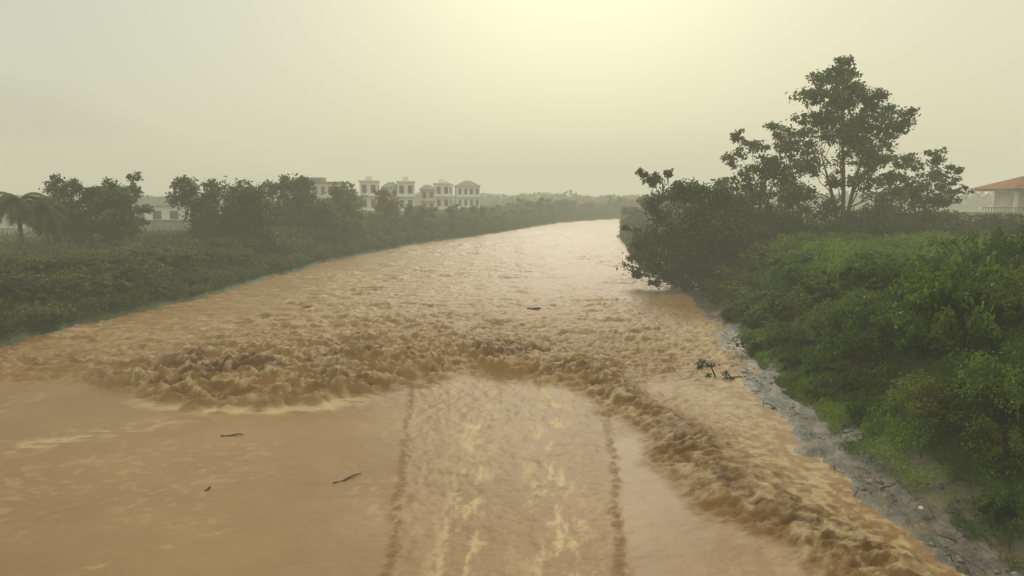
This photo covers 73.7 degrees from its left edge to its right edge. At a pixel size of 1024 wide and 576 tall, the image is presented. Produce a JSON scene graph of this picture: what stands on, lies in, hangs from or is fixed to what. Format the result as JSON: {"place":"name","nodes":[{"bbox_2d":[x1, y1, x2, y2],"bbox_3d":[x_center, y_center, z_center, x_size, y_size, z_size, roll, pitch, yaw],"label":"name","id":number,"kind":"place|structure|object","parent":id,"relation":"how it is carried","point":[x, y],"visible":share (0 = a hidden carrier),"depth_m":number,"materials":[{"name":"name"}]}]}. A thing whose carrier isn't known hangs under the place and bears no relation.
{"place":"outdoors","nodes":[
{"label":"outdoors","id":0,"kind":"place"},
{"bbox_2d":[0,117,273,196],"bbox_3d":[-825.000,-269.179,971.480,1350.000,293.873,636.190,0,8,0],"label":"hill","id":1,"kind":"structure","parent":0,"point":[34,155],"depth_m":871.91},
{"bbox_2d":[0,218,966,575],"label":"river","id":2,"kind":"structure","parent":0,"point":[458,406],"depth_m":23.54,"materials":[{"name":"liquid"}]},
{"bbox_2d":[0,206,1023,575],"bbox_3d":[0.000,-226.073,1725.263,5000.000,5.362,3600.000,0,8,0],"label":"ground","id":3,"kind":"structure","parent":0,"point":[924,524],"depth_m":20.78,"materials":[{"name":"soil"}]},
{"bbox_2d":[0,301,20,335],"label":"shrub","id":4,"kind":"object","parent":3,"relation":"on","point":[3,316],"visible":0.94,"depth_m":37.30,"materials":[{"name":"green plant"}]},
{"bbox_2d":[0,253,31,311],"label":"shrub","id":5,"kind":"object","parent":3,"relation":"on","point":[8,288],"visible":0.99,"depth_m":39.83,"materials":[{"name":"green plant"}]},
{"bbox_2d":[0,249,46,276],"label":"shrub","id":6,"kind":"object","parent":3,"relation":"on","point":[34,260],"visible":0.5,"depth_m":44.52,"materials":[{"name":"green plant"}]},
{"bbox_2d":[0,191,51,253],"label":"palm tree","id":7,"kind":"object","parent":3,"relation":"on","point":[15,206],"visible":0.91,"depth_m":60.31,"materials":[{"name":"green plant"}]},
{"bbox_2d":[0,272,58,295],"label":"shrub","id":8,"kind":"object","parent":3,"relation":"on","point":[32,288],"visible":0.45,"depth_m":42.66,"materials":[{"name":"green plant"}]},
{"bbox_2d":[0,196,75,228],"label":"building","id":9,"kind":"structure","parent":3,"relation":"on","point":[2,225],"depth_m":118.54,"materials":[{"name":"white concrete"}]},
{"bbox_2d":[12,295,64,319],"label":"shrub","id":10,"kind":"object","parent":3,"relation":"on","point":[52,299],"visible":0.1,"depth_m":41.56,"materials":[{"name":"green plant"}]},
{"bbox_2d":[7,300,76,331],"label":"shrub","id":11,"kind":"object","parent":3,"relation":"on","point":[50,321],"visible":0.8,"depth_m":40.08,"materials":[{"name":"green plant"}]},
{"bbox_2d":[21,202,69,244],"bbox_3d":[-42.431,-5.333,62.214,3.874,5.010,4.023,0,8,0],"label":"palm tree","id":12,"kind":"object","parent":3,"relation":"on","point":[48,215],"visible":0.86,"depth_m":61.63,"materials":[{"name":"green plant"}]},
{"bbox_2d":[7,266,92,300],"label":"shrub","id":13,"kind":"object","parent":3,"relation":"on","point":[45,292],"visible":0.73,"depth_m":44.03,"materials":[{"name":"green plant"}]},
{"bbox_2d":[32,173,106,248],"bbox_3d":[-41.950,-6.647,65.707,6.332,8.750,5.948,0,8,0],"label":"riverside tree","id":14,"kind":"object","parent":3,"relation":"on","point":[80,227],"visible":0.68,"depth_m":64.86,"materials":[{"name":"green plant"}]},
{"bbox_2d":[57,262,149,296],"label":"shrub","id":15,"kind":"object","parent":3,"relation":"on","point":[97,289],"visible":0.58,"depth_m":47.39,"materials":[{"name":"green plant"}]},
{"bbox_2d":[25,219,191,237],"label":"embankment wall","id":16,"kind":"structure","parent":3,"relation":"on","point":[173,224],"depth_m":83.66,"materials":[{"name":"concrete"}]},
{"bbox_2d":[78,185,140,246],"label":"riverside tree","id":17,"kind":"object","parent":3,"relation":"on","point":[90,193],"visible":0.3,"depth_m":65.98,"materials":[{"name":"green plant"}]},
{"bbox_2d":[87,171,154,246],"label":"riverside tree","id":18,"kind":"object","parent":3,"relation":"on","point":[120,219],"visible":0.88,"depth_m":65.01,"materials":[{"name":"green plant"}]},
{"bbox_2d":[78,252,165,289],"bbox_3d":[-28.853,-0.940,50.292,5.630,2.923,5.664,2,13,29],"label":"shrub","id":19,"kind":"object","parent":3,"relation":"on","point":[127,274],"visible":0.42,"depth_m":49.80,"materials":[{"name":"green plant"}]},
{"bbox_2d":[83,197,190,218],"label":"building","id":20,"kind":"structure","parent":3,"relation":"on","point":[161,208],"depth_m":116.63,"materials":[{"name":"white paint"}]},
{"bbox_2d":[142,245,205,268],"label":"shrub","id":21,"kind":"object","parent":3,"relation":"on","point":[185,255],"visible":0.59,"depth_m":57.39,"materials":[{"name":"green plant"}]},
{"bbox_2d":[164,174,249,241],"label":"riverside tree","id":22,"kind":"object","parent":3,"relation":"on","point":[206,219],"visible":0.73,"depth_m":72.66,"materials":[{"name":"green plant"}]},
{"bbox_2d":[218,178,288,254],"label":"riverside tree","id":23,"kind":"object","parent":3,"relation":"on","point":[258,226],"visible":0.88,"depth_m":74.38,"materials":[{"name":"green plant"}]},
{"bbox_2d":[264,173,321,234],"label":"riverside tree","id":24,"kind":"object","parent":3,"relation":"on","point":[296,187],"visible":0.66,"depth_m":89.72,"materials":[{"name":"green leaves"},{"name":"bark"}]},
{"bbox_2d":[286,177,347,201],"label":"long building","id":25,"kind":"structure","parent":3,"relation":"on","point":[323,186],"depth_m":144.62,"materials":[{"name":"beige paint"}]},
{"bbox_2d":[0,203,640,339],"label":"bank undergrowth","id":26,"kind":"object","parent":3,"relation":"on","point":[8,246],"visible":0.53,"depth_m":69.66,"materials":[{"name":"green plant"}]},
{"bbox_2d":[289,181,363,245],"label":"riverside tree","id":27,"kind":"object","parent":3,"relation":"on","point":[327,216],"visible":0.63,"depth_m":92.37,"materials":[{"name":"green plant"}]},
{"bbox_2d":[325,181,367,209],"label":"riverside tree","id":28,"kind":"object","parent":3,"relation":"on","point":[356,197],"visible":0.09,"depth_m":110.39,"materials":[{"name":"green plant"}]},
{"bbox_2d":[329,187,367,232],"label":"riverside tree","id":29,"kind":"object","parent":3,"relation":"on","point":[346,207],"visible":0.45,"depth_m":100.83,"materials":[{"name":"green plant"}]},
{"bbox_2d":[358,176,379,213],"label":"apartment house","id":30,"kind":"structure","parent":3,"relation":"on","point":[368,184],"depth_m":154.10,"materials":[{"name":"beige paint"}]},
{"bbox_2d":[366,188,403,223],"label":"riverside tree","id":31,"kind":"object","parent":3,"relation":"on","point":[384,203],"visible":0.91,"depth_m":116.22,"materials":[{"name":"green plant"}]},
{"bbox_2d":[381,182,397,199],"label":"apartment house","id":32,"kind":"structure","parent":3,"relation":"on","point":[391,186],"depth_m":157.15,"materials":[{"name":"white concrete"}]},
{"bbox_2d":[396,177,414,214],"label":"apartment house","id":33,"kind":"structure","parent":3,"relation":"on","point":[405,191],"depth_m":154.07,"materials":[{"name":"beige paint"}]},
{"bbox_2d":[405,206,436,227],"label":"distant tree","id":34,"kind":"object","parent":3,"relation":"on","point":[419,220],"visible":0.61,"depth_m":123.29,"materials":[{"name":"green plant"}]},
{"bbox_2d":[418,185,436,212],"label":"apartment house","id":35,"kind":"structure","parent":3,"relation":"on","point":[427,195],"depth_m":164.16,"materials":[{"name":"beige paint"}]},
{"bbox_2d":[433,179,450,213],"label":"apartment house","id":36,"kind":"structure","parent":3,"relation":"on","point":[442,196],"depth_m":175.97,"materials":[{"name":"beige paint"}]},
{"bbox_2d":[439,205,465,228],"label":"distant tree","id":37,"kind":"object","parent":3,"relation":"on","point":[450,210],"visible":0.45,"depth_m":136.69,"materials":[{"name":"green plant"}]},
{"bbox_2d":[453,181,480,209],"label":"apartment house","id":38,"kind":"structure","parent":3,"relation":"on","point":[467,194],"depth_m":193.87,"materials":[{"name":"beige paint"}]},
{"bbox_2d":[0,189,994,210],"bbox_3d":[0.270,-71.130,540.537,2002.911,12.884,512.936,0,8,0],"label":"distant woodland","id":39,"kind":"object","parent":3,"relation":"on","point":[976,200],"visible":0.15,"depth_m":316.46,"materials":[{"name":"green plant"}]},
{"bbox_2d":[532,197,548,212],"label":"distant tree","id":40,"kind":"object","parent":3,"relation":"on","point":[539,205],"visible":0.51,"depth_m":200.15,"materials":[{"name":"green plant"}]},
{"bbox_2d":[554,199,574,214],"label":"distant tree","id":41,"kind":"object","parent":3,"relation":"on","point":[566,204],"visible":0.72,"depth_m":220.84,"materials":[{"name":"green plant"}]},
{"bbox_2d":[608,196,627,212],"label":"distant tree","id":42,"kind":"object","parent":3,"relation":"on","point":[617,205],"visible":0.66,"depth_m":253.70,"materials":[{"name":"green plant"}]},
{"bbox_2d":[617,205,660,236],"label":"distant tree","id":43,"kind":"object","parent":3,"relation":"on","point":[637,216],"visible":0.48,"depth_m":132.70,"materials":[{"name":"green plant"}]},
{"bbox_2d":[615,167,778,289],"bbox_3d":[16.165,-4.645,59.364,13.807,11.703,11.279,0,8,0],"label":"overhanging tree","id":44,"kind":"object","parent":3,"relation":"on","point":[698,237],"visible":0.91,"depth_m":58.32,"materials":[{"name":"green plant"}]},
{"bbox_2d":[701,277,727,296],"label":"shrub","id":45,"kind":"object","parent":3,"relation":"on","point":[710,288],"visible":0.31,"depth_m":53.75,"materials":[{"name":"green plant"}]},
{"bbox_2d":[694,359,742,379],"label":"broken branch","id":46,"kind":"object","parent":3,"relation":"on","point":[700,366],"visible":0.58,"depth_m":30.76,"materials":[{"name":"brown wood"}]},
{"bbox_2d":[707,261,745,280],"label":"shrub","id":47,"kind":"object","parent":3,"relation":"on","point":[719,269],"visible":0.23,"depth_m":55.66,"materials":[{"name":"green plant"}]},
{"bbox_2d":[619,201,838,276],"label":"bank undergrowth","id":48,"kind":"object","parent":3,"relation":"on","point":[624,236],"visible":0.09,"depth_m":113.72,"materials":[{"name":"green plant"}]},
{"bbox_2d":[710,262,748,282],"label":"shrub","id":49,"kind":"object","parent":3,"relation":"on","point":[729,274],"visible":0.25,"depth_m":54.72,"materials":[{"name":"green plant"}]},
{"bbox_2d":[716,265,752,291],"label":"shrub","id":50,"kind":"object","parent":3,"relation":"on","point":[724,286],"visible":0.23,"depth_m":51.21,"materials":[{"name":"green plant"}]},
{"bbox_2d":[720,298,749,321],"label":"shrub","id":51,"kind":"object","parent":3,"relation":"on","point":[727,316],"visible":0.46,"depth_m":43.96,"materials":[{"name":"green plant"}]},
{"bbox_2d":[728,295,762,315],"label":"shrub","id":52,"kind":"object","parent":3,"relation":"on","point":[746,306],"visible":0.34,"depth_m":42.59,"materials":[{"name":"green plant"}]},
{"bbox_2d":[722,279,771,306],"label":"shrub","id":53,"kind":"object","parent":3,"relation":"on","point":[744,291],"visible":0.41,"depth_m":45.59,"materials":[{"name":"green plant"}]},
{"bbox_2d":[730,333,766,353],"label":"shrub","id":54,"kind":"object","parent":3,"relation":"on","point":[754,346],"visible":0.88,"depth_m":35.05,"materials":[{"name":"green plant"}]},
{"bbox_2d":[738,248,759,263],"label":"shrub","id":55,"kind":"object","parent":3,"relation":"on","point":[743,254],"visible":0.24,"depth_m":54.32,"materials":[{"name":"green plant"}]},
{"bbox_2d":[728,240,771,258],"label":"shrub","id":56,"kind":"object","parent":3,"relation":"on","point":[744,247],"visible":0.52,"depth_m":55.91,"materials":[{"name":"green plant"}]},
{"bbox_2d":[737,314,771,329],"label":"shrub","id":57,"kind":"object","parent":3,"relation":"on","point":[747,320],"visible":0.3,"depth_m":38.59,"materials":[{"name":"green plant"}]},
{"bbox_2d":[707,120,815,229],"bbox_3d":[23.356,-9.816,63.630,10.907,11.323,6.218,0,8,0],"label":"slender tree","id":58,"kind":"object","parent":3,"relation":"on","point":[767,170],"visible":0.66,"depth_m":62.82,"materials":[{"name":"green leaves"},{"name":"bark"}]},
{"bbox_2d":[749,283,791,304],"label":"shrub","id":59,"kind":"object","parent":3,"relation":"on","point":[764,294],"visible":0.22,"depth_m":41.26,"materials":[{"name":"green plant"}]},
{"bbox_2d":[743,291,799,327],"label":"shrub","id":60,"kind":"object","parent":3,"relation":"on","point":[760,308],"visible":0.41,"depth_m":38.53,"materials":[{"name":"green plant"}]},
{"bbox_2d":[752,238,806,266],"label":"shrub","id":61,"kind":"object","parent":3,"relation":"on","point":[763,251],"visible":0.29,"depth_m":47.85,"materials":[{"name":"green plant"}]},
{"bbox_2d":[758,285,814,322],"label":"shrub","id":62,"kind":"object","parent":3,"relation":"on","point":[783,313],"visible":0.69,"depth_m":36.17,"materials":[{"name":"green plant"}]},
{"bbox_2d":[765,250,826,270],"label":"shrub","id":63,"kind":"object","parent":3,"relation":"on","point":[791,258],"visible":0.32,"depth_m":43.09,"materials":[{"name":"green plant"}]},
{"bbox_2d":[776,339,818,370],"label":"shrub","id":64,"kind":"object","parent":3,"relation":"on","point":[793,356],"visible":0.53,"depth_m":30.68,"materials":[{"name":"green plant"}]},
{"bbox_2d":[771,252,831,284],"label":"shrub","id":65,"kind":"object","parent":3,"relation":"on","point":[786,279],"visible":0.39,"depth_m":40.77,"materials":[{"name":"green plant"}]},
{"bbox_2d":[802,375,839,402],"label":"shrub","id":66,"kind":"object","parent":3,"relation":"on","point":[817,386],"visible":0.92,"depth_m":26.75,"materials":[{"name":"green plant"}]},
{"bbox_2d":[800,262,846,284],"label":"shrub","id":67,"kind":"object","parent":3,"relation":"on","point":[825,272],"visible":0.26,"depth_m":35.90,"materials":[{"name":"green plant"}]},
{"bbox_2d":[797,269,852,302],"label":"shrub","id":68,"kind":"object","parent":3,"relation":"on","point":[825,290],"visible":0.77,"depth_m":33.73,"materials":[{"name":"green plant"}]},
{"bbox_2d":[795,298,872,346],"bbox_3d":[14.188,1.631,29.882,3.367,2.365,3.378,0,9,26],"label":"shrub","id":69,"kind":"object","parent":3,"relation":"on","point":[832,328],"visible":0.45,"depth_m":29.53,"materials":[{"name":"green plant"}]},
{"bbox_2d":[765,54,931,232],"bbox_3d":[30.296,-12.134,60.805,14.213,16.552,8.139,0,8,0],"label":"tall tree","id":70,"kind":"object","parent":3,"relation":"on","point":[853,132],"visible":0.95,"depth_m":60.39,"materials":[{"name":"green plant"}]},
{"bbox_2d":[818,283,893,329],"bbox_3d":[14.972,0.870,29.091,2.659,2.017,3.211,-3,8,-24],"label":"shrub","id":71,"kind":"object","parent":3,"relation":"on","point":[840,302],"visible":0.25,"depth_m":29.12,"materials":[{"name":"green plant"}]},
{"bbox_2d":[694,223,1023,508],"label":"bank grass","id":72,"kind":"structure","parent":3,"relation":"on","point":[838,248],"depth_m":38.27,"materials":[{"name":"green plant"}]},
{"bbox_2d":[839,214,880,233],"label":"shrub","id":73,"kind":"object","parent":3,"relation":"on","point":[862,219],"visible":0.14,"depth_m":60.62,"materials":[{"name":"green plant"}]},
{"bbox_2d":[812,311,910,371],"bbox_3d":[13.963,2.214,26.567,3.827,2.836,3.781,1,6,39],"label":"shrub","id":74,"kind":"object","parent":3,"relation":"on","point":[856,344],"visible":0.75,"depth_m":26.22,"materials":[{"name":"green plant"}]},
{"bbox_2d":[830,355,895,402],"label":"shrub","id":75,"kind":"object","parent":3,"relation":"on","point":[847,376],"visible":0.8,"depth_m":25.22,"materials":[{"name":"green plant"}]},
{"bbox_2d":[840,388,885,424],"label":"shrub","id":76,"kind":"object","parent":3,"relation":"on","point":[856,408],"visible":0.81,"depth_m":23.49,"materials":[{"name":"green plant"}]},
{"bbox_2d":[837,252,898,285],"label":"shrub","id":77,"kind":"object","parent":3,"relation":"on","point":[844,270],"visible":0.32,"depth_m":33.34,"materials":[{"name":"green plant"}]},
{"bbox_2d":[723,342,1023,561],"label":"flood twigs","id":78,"kind":"object","parent":3,"relation":"on","point":[870,473],"visible":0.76,"depth_m":19.02,"materials":[{"name":"brown wood"}]},
{"bbox_2d":[727,343,1023,575],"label":"bank rubble","id":79,"kind":"object","parent":3,"relation":"on","point":[958,558],"visible":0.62,"depth_m":19.17,"materials":[{"name":"stone"}]},
{"bbox_2d":[846,249,905,282],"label":"shrub","id":80,"kind":"object","parent":3,"relation":"on","point":[857,270],"visible":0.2,"depth_m":32.21,"materials":[{"name":"green plant"}]},
{"bbox_2d":[739,318,1023,573],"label":"margin weeds","id":81,"kind":"object","parent":3,"relation":"on","point":[762,358],"visible":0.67,"depth_m":21.36,"materials":[{"name":"green plant"}]},
{"bbox_2d":[828,293,940,355],"bbox_3d":[14.829,1.361,25.263,5.011,2.616,4.604,-2,8,-13],"label":"shrub","id":82,"kind":"object","parent":3,"relation":"on","point":[881,312],"visible":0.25,"depth_m":25.62,"materials":[{"name":"green plant"}]},
{"bbox_2d":[860,248,944,290],"bbox_3d":[16.928,-0.578,29.428,3.435,2.172,3.394,8,8,40],"label":"shrub","id":83,"kind":"object","parent":3,"relation":"on","point":[882,278],"visible":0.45,"depth_m":29.14,"materials":[{"name":"green plant"}]},
{"bbox_2d":[883,267,934,287],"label":"shrub","id":84,"kind":"object","parent":3,"relation":"on","point":[898,270],"visible":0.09,"depth_m":28.72,"materials":[{"name":"green plant"}]},
{"bbox_2d":[852,146,974,230],"bbox_3d":[36.049,-8.496,62.544,11.145,8.870,7.649,0,8,0],"label":"spreading tree","id":85,"kind":"object","parent":3,"relation":"on","point":[939,200],"visible":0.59,"depth_m":61.52,"materials":[{"name":"green plant"}]},
{"bbox_2d":[876,265,989,316],"bbox_3d":[15.941,0.484,25.398,3.737,2.660,4.055,7,10,41],"label":"shrub","id":86,"kind":"object","parent":3,"relation":"on","point":[901,296],"visible":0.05,"depth_m":25.35,"materials":[{"name":"green plant"}]},
{"bbox_2d":[902,379,969,416],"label":"shrub","id":87,"kind":"object","parent":3,"relation":"on","point":[943,407],"visible":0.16,"depth_m":20.86,"materials":[{"name":"green plant"}]},
{"bbox_2d":[886,369,1013,442],"bbox_3d":[13.213,3.414,20.286,3.671,1.919,3.659,0,7,-32],"label":"shrub","id":88,"kind":"object","parent":3,"relation":"on","point":[950,416],"visible":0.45,"depth_m":20.01,"materials":[{"name":"green plant"}]},
{"bbox_2d":[914,210,991,232],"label":"shrub","id":89,"kind":"object","parent":3,"relation":"on","point":[964,221],"visible":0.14,"depth_m":60.45,"materials":[{"name":"green plant"}]},
{"bbox_2d":[886,250,1023,362],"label":"shrub","id":90,"kind":"object","parent":3,"relation":"on","point":[937,304],"visible":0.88,"depth_m":21.59,"materials":[{"name":"green plant"}]},
{"bbox_2d":[912,224,1023,282],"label":"shrub","id":91,"kind":"object","parent":3,"relation":"on","point":[971,259],"visible":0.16,"depth_m":27.64,"materials":[{"name":"green plant"}]},
{"bbox_2d":[942,283,1004,332],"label":"shrub","id":92,"kind":"object","parent":3,"relation":"on","point":[965,289],"visible":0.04,"depth_m":22.35,"materials":[{"name":"green plant"}]},
{"bbox_2d":[940,340,1023,425],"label":"shrub","id":93,"kind":"object","parent":3,"relation":"on","point":[979,382],"visible":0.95,"depth_m":18.36,"materials":[{"name":"green plant"}]},
{"bbox_2d":[945,212,1023,225],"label":"retaining wall","id":94,"kind":"structure","parent":3,"relation":"on","point":[972,213],"depth_m":69.91,"materials":[{"name":"concrete"}]},
{"bbox_2d":[956,407,1023,483],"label":"shrub","id":95,"kind":"object","parent":3,"relation":"on","point":[995,454],"visible":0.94,"depth_m":17.68,"materials":[{"name":"green plant"}]},
{"bbox_2d":[960,416,1023,451],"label":"shrub","id":96,"kind":"object","parent":3,"relation":"on","point":[1005,432],"visible":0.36,"depth_m":18.25,"materials":[{"name":"green plant"}]},
{"bbox_2d":[966,214,1023,302],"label":"shrub","id":97,"kind":"object","parent":3,"relation":"on","point":[1000,242],"visible":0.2,"depth_m":24.63,"materials":[{"name":"green plant"}]},
{"bbox_2d":[969,478,1023,521],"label":"shrub","id":98,"kind":"object","parent":3,"relation":"on","point":[996,507],"visible":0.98,"depth_m":16.27,"materials":[{"name":"green plant"}]},
{"bbox_2d":[971,176,1023,211],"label":"pavilion","id":99,"kind":"structure","parent":3,"relation":"on","point":[1009,195],"depth_m":73.54,"materials":[{"name":"paint"}]},
{"bbox_2d":[976,213,1023,236],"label":"shrub","id":100,"kind":"object","parent":3,"relation":"on","point":[1001,221],"visible":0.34,"depth_m":58.86,"materials":[{"name":"green plant"}]},
{"bbox_2d":[980,223,1023,235],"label":"shrub","id":101,"kind":"object","parent":3,"relation":"on","point":[1006,227],"visible":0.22,"depth_m":58.16,"materials":[{"name":"green plant"}]},
{"bbox_2d":[987,283,1023,326],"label":"shrub","id":102,"kind":"object","parent":3,"relation":"on","point":[1012,302],"visible":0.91,"depth_m":20.91,"materials":[{"name":"green plant"}]},
{"bbox_2d":[989,367,1023,423],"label":"shrub","id":103,"kind":"object","parent":3,"relation":"on","point":[1012,413],"visible":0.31,"depth_m":18.23,"materials":[{"name":"green plant"}]},
{"bbox_2d":[989,212,1023,228],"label":"shrub","id":104,"kind":"object","parent":3,"relation":"on","point":[1019,219],"visible":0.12,"depth_m":59.62,"materials":[{"name":"green plant"}]},
{"bbox_2d":[990,257,1023,311],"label":"shrub","id":105,"kind":"object","parent":3,"relation":"on","point":[1021,268],"visible":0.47,"depth_m":21.57,"materials":[{"name":"green plant"}]},
{"bbox_2d":[1004,239,1023,291],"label":"shrub","id":106,"kind":"object","parent":3,"relation":"on","point":[1020,246],"visible":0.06,"depth_m":25.16,"materials":[{"name":"green plant"}]},
{"bbox_2d":[0,0,1023,195],"label":"sky","id":107,"kind":"structure","parent":0,"point":[508,97],"materials":[{"name":"beige"}]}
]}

